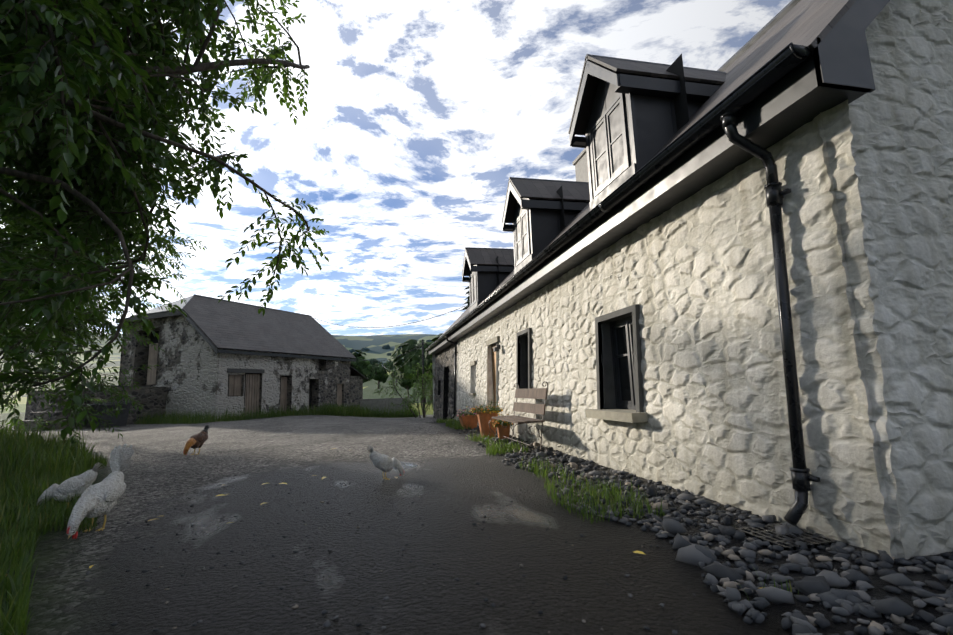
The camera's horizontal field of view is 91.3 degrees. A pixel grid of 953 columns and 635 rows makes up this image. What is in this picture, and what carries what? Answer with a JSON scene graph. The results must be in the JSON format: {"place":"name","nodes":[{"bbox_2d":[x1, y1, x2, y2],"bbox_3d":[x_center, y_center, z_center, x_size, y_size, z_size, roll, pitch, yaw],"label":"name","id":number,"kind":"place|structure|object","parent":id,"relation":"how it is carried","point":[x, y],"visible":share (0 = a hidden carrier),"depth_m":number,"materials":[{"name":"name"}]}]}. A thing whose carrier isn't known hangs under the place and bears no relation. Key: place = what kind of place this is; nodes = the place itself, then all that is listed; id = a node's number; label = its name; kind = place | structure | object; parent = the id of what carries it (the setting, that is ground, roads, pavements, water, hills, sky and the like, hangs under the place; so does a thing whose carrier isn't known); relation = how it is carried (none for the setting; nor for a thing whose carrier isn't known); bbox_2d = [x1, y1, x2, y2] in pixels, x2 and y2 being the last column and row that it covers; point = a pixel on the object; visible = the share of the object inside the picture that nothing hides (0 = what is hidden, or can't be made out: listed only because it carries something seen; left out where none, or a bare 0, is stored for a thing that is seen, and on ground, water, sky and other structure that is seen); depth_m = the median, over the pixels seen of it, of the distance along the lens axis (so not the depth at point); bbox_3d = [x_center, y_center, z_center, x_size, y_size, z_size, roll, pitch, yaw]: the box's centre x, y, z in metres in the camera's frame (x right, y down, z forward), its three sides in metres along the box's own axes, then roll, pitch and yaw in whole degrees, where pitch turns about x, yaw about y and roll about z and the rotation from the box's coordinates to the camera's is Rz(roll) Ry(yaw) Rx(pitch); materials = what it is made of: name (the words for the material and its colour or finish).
{"place":"outdoors","nodes":[
{"label":"outdoors","id":0,"kind":"place"},
{"bbox_2d":[115,299,180,327],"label":"barn roof","id":1,"kind":"structure","parent":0,"point":[147,314],"depth_m":21.56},
{"bbox_2d":[131,295,193,316],"bbox_3d":[-13.860,-0.588,21.152,3.393,0.963,1.343,-6,-9,22],"label":"barn roof","id":2,"kind":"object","parent":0,"point":[178,303],"visible":0.73,"depth_m":20.86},
{"bbox_2d":[120,315,219,418],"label":"barn gable wall","id":3,"kind":"structure","parent":0,"point":[187,375],"depth_m":19.78,"materials":[{"name":"grey stone"}]},
{"bbox_2d":[215,349,349,418],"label":"barn front wall","id":4,"kind":"structure","parent":0,"point":[302,371],"depth_m":21.98,"materials":[{"name":"grey stone"}]},
{"bbox_2d":[182,295,355,358],"bbox_3d":[-10.271,0.588,23.653,3.402,2.788,8.940,-6,-9,22],"label":"barn roof","id":5,"kind":"object","parent":4,"relation":"on","point":[221,324],"visible":0.88,"depth_m":22.64,"materials":[{"name":"grey stone"}]},
{"bbox_2d":[351,367,367,378],"bbox_3d":[-8.359,3.350,28.061,3.000,0.846,1.870,-6,-9,22],"label":"barn lean-to roof","id":6,"kind":"object","parent":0,"point":[354,372],"visible":0.21,"depth_m":27.73,"materials":[{"name":"grey"}]},
{"bbox_2d":[0,0,791,335],"label":"sky","id":7,"kind":"structure","parent":0,"point":[408,144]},
{"bbox_2d":[433,341,457,418],"bbox_3d":[-1.230,2.639,17.658,0.181,3.620,5.800,0,-9,-12],"label":"porch","id":8,"kind":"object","parent":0,"point":[444,357],"depth_m":17.84,"materials":[{"name":"grey stone"}]},
{"bbox_2d":[0,328,952,634],"bbox_3d":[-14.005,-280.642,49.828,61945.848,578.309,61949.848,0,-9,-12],"label":"ground","id":9,"kind":"structure","parent":0,"point":[238,462],"depth_m":2.71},
{"bbox_2d":[0,419,103,480],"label":"bank grass","id":10,"kind":"structure","parent":9,"relation":"on","point":[54,446],"depth_m":5.68,"materials":[{"name":"green plant"}]},
{"bbox_2d":[0,441,108,634],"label":"bank grass","id":11,"kind":"structure","parent":9,"relation":"on","point":[18,488],"depth_m":3.21,"materials":[{"name":"green plant"}]},
{"bbox_2d":[37,462,104,504],"bbox_3d":[-3.439,1.442,3.945,0.474,0.384,0.180,0,-9,-12],"label":"chicken","id":12,"kind":"object","parent":9,"relation":"on","point":[74,485],"visible":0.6,"depth_m":3.89,"materials":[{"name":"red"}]},
{"bbox_2d":[0,220,150,438],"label":"hedge bush stems","id":13,"kind":"object","parent":9,"relation":"on","point":[12,346],"visible":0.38,"depth_m":6.74,"materials":[{"name":"green plant"}]},
{"bbox_2d":[0,217,159,446],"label":"tree leaves","id":14,"kind":"object","parent":9,"relation":"on","point":[33,390],"visible":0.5,"depth_m":6.69,"materials":[{"name":"green plant"}]},
{"bbox_2d":[0,192,173,430],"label":"hedge bush stems","id":15,"kind":"object","parent":9,"relation":"on","point":[62,333],"visible":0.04,"depth_m":14.16,"materials":[{"name":"green plant"}]},
{"bbox_2d":[0,185,192,394],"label":"hedge stems","id":16,"kind":"object","parent":9,"relation":"on","point":[91,295],"visible":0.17,"depth_m":10.23,"materials":[{"name":"green plant"}]},
{"bbox_2d":[0,154,207,432],"bbox_3d":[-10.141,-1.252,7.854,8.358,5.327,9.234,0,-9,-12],"label":"tree leaves","id":17,"kind":"object","parent":16,"relation":"attached to","point":[90,318],"visible":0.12,"depth_m":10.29,"materials":[{"name":"green plant"}]},
{"bbox_2d":[66,444,133,538],"bbox_3d":[-2.726,1.242,3.405,0.211,0.575,0.621,0,-9,-12],"label":"chicken","id":18,"kind":"object","parent":9,"relation":"on","point":[100,498],"visible":1,"depth_m":3.34,"materials":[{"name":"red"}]},
{"bbox_2d":[0,0,328,440],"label":"tree","id":19,"kind":"object","parent":9,"relation":"on","point":[12,43],"depth_m":4.53,"materials":[{"name":"green plant"}]},
{"bbox_2d":[183,425,209,454],"bbox_3d":[-4.595,2.018,7.658,0.206,0.452,0.561,-3,-9,7],"label":"chicken","id":20,"kind":"object","parent":9,"relation":"on","point":[198,440],"visible":1,"depth_m":7.61,"materials":[{"name":"red"}]},
{"bbox_2d":[7,294,408,430],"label":"stone barn","id":21,"kind":"structure","parent":9,"relation":"on","point":[152,399],"depth_m":20.27,"materials":[{"name":"grey stone"}]},
{"bbox_2d":[134,402,362,423],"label":"grass","id":22,"kind":"structure","parent":9,"relation":"on","point":[183,418],"depth_m":18.46,"materials":[{"name":"green plant"}]},
{"bbox_2d":[319,402,419,417],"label":"yard grass","id":23,"kind":"structure","parent":9,"relation":"on","point":[347,411],"depth_m":24.50,"materials":[{"name":"green plant"}]},
{"bbox_2d":[305,306,464,412],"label":"overhead wires and pole","id":24,"kind":"object","parent":9,"relation":"on","point":[422,344],"visible":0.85,"depth_m":26.42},
{"bbox_2d":[5,448,764,588],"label":"fallen leaves","id":25,"kind":"object","parent":9,"relation":"on","point":[639,552],"visible":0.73,"depth_m":3.52,"materials":[{"name":"yellow plant"}]},
{"bbox_2d":[367,446,403,479],"bbox_3d":[-0.957,1.518,4.903,0.425,0.355,0.160,4,-10,-32],"label":"chicken","id":26,"kind":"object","parent":9,"relation":"on","point":[384,463],"visible":1,"depth_m":4.84,"materials":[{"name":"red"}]},
{"bbox_2d":[349,333,442,402],"bbox_3d":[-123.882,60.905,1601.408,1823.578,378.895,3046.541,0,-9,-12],"label":"valley trees","id":27,"kind":"object","parent":9,"relation":"on","point":[373,368],"visible":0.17,"depth_m":76.73,"materials":[{"name":"green plant"}]},
{"bbox_2d":[374,360,434,417],"bbox_3d":[-2.879,3.602,21.894,3.940,3.153,4.517,0,-9,-12],"label":"bush","id":28,"kind":"object","parent":9,"relation":"on","point":[419,390],"depth_m":21.56,"materials":[{"name":"green plant"}]},
{"bbox_2d":[460,282,469,313],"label":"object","id":29,"kind":"object","parent":9,"relation":"on","point":[468,303],"depth_m":37.64,"materials":[{"name":"white wood"}]},
{"bbox_2d":[455,405,477,428],"bbox_3d":[-0.189,2.321,10.837,0.656,0.553,0.602,0,-9,-12],"label":"potted plant","id":30,"kind":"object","parent":9,"relation":"on","point":[469,420],"depth_m":10.67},
{"bbox_2d":[84,455,889,634],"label":"pebbles","id":31,"kind":"object","parent":9,"relation":"on","point":[327,623],"visible":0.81,"depth_m":2.48,"materials":[{"name":"stone"}]},
{"bbox_2d":[471,400,504,437],"bbox_3d":[0.192,1.877,8.616,0.650,0.691,0.633,0,-9,-12],"label":"round planter","id":32,"kind":"object","parent":9,"relation":"on","point":[484,418],"depth_m":8.46,"materials":[{"name":"orange ceramic"}]},
{"bbox_2d":[490,411,512,438],"bbox_3d":[0.466,1.875,8.079,0.439,0.513,0.468,0,-9,-12],"label":"planter","id":33,"kind":"object","parent":9,"relation":"on","point":[502,431],"depth_m":7.98,"materials":[{"name":"orange ceramic"}]},
{"bbox_2d":[488,381,547,454],"bbox_3d":[0.603,1.478,7.028,0.547,0.972,1.450,0,-9,-12],"label":"garden bench","id":34,"kind":"object","parent":9,"relation":"on","point":[535,393],"visible":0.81,"depth_m":6.86,"materials":[{"name":"wood"}]},
{"bbox_2d":[436,416,949,633],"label":"grass","id":35,"kind":"structure","parent":9,"relation":"on","point":[455,424],"depth_m":3.69,"materials":[{"name":"green plant"}]},
{"bbox_2d":[448,425,952,634],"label":"loose stones","id":36,"kind":"object","parent":9,"relation":"on","point":[820,586],"visible":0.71,"depth_m":2.21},
{"bbox_2d":[735,523,838,553],"bbox_3d":[1.742,1.242,2.637,0.360,0.030,0.380,0,-9,-12],"label":"drain grate","id":37,"kind":"object","parent":9,"relation":"on","point":[778,539],"visible":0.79,"depth_m":2.57,"materials":[{"name":"black metal"}]},
{"bbox_2d":[456,99,904,557],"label":"house wall","id":38,"kind":"structure","parent":0,"point":[693,276],"depth_m":3.40,"materials":[{"name":"white stone"}]},
{"bbox_2d":[439,0,856,337],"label":"house roof","id":39,"kind":"structure","parent":38,"relation":"on","point":[808,23],"depth_m":4.15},
{"bbox_2d":[429,0,889,430],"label":"house trim","id":40,"kind":"object","parent":38,"relation":"attached to","point":[636,124],"visible":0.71,"depth_m":5.03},
{"bbox_2d":[462,253,501,275],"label":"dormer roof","id":41,"kind":"structure","parent":40,"relation":"on","point":[467,271],"depth_m":13.30,"materials":[{"name":"wood"}]},
{"bbox_2d":[465,248,513,265],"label":"dormer roof","id":42,"kind":"structure","parent":40,"relation":"on","point":[485,257],"depth_m":12.63,"materials":[{"name":"stone"}]},
{"bbox_2d":[502,181,585,222],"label":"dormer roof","id":43,"kind":"structure","parent":40,"relation":"on","point":[511,209],"depth_m":9.06,"materials":[{"name":"wood"}]},
{"bbox_2d":[510,179,589,201],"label":"dormer roof","id":44,"kind":"structure","parent":40,"relation":"on","point":[535,189],"depth_m":8.44,"materials":[{"name":"stone"}]},
{"bbox_2d":[425,42,820,525],"bbox_3d":[-0.040,1.323,11.458,0.420,2.748,18.842,0,-9,-12],"label":"gutter and downpipes","id":45,"kind":"object","parent":40,"relation":"attached to","point":[788,58],"visible":0.98,"depth_m":3.00,"materials":[{"name":"black metal"}]},
{"bbox_2d":[568,58,714,134],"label":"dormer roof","id":46,"kind":"structure","parent":40,"relation":"on","point":[588,102],"depth_m":5.83,"materials":[{"name":"wood"}]},
{"bbox_2d":[586,56,725,83],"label":"dormer roof","id":47,"kind":"structure","parent":40,"relation":"on","point":[659,70],"depth_m":5.19,"materials":[{"name":"stone"}]},
{"bbox_2d":[818,0,952,558],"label":"house end wall","id":48,"kind":"structure","parent":0,"point":[901,121],"depth_m":2.74,"materials":[{"name":"white stone"}]}
]}

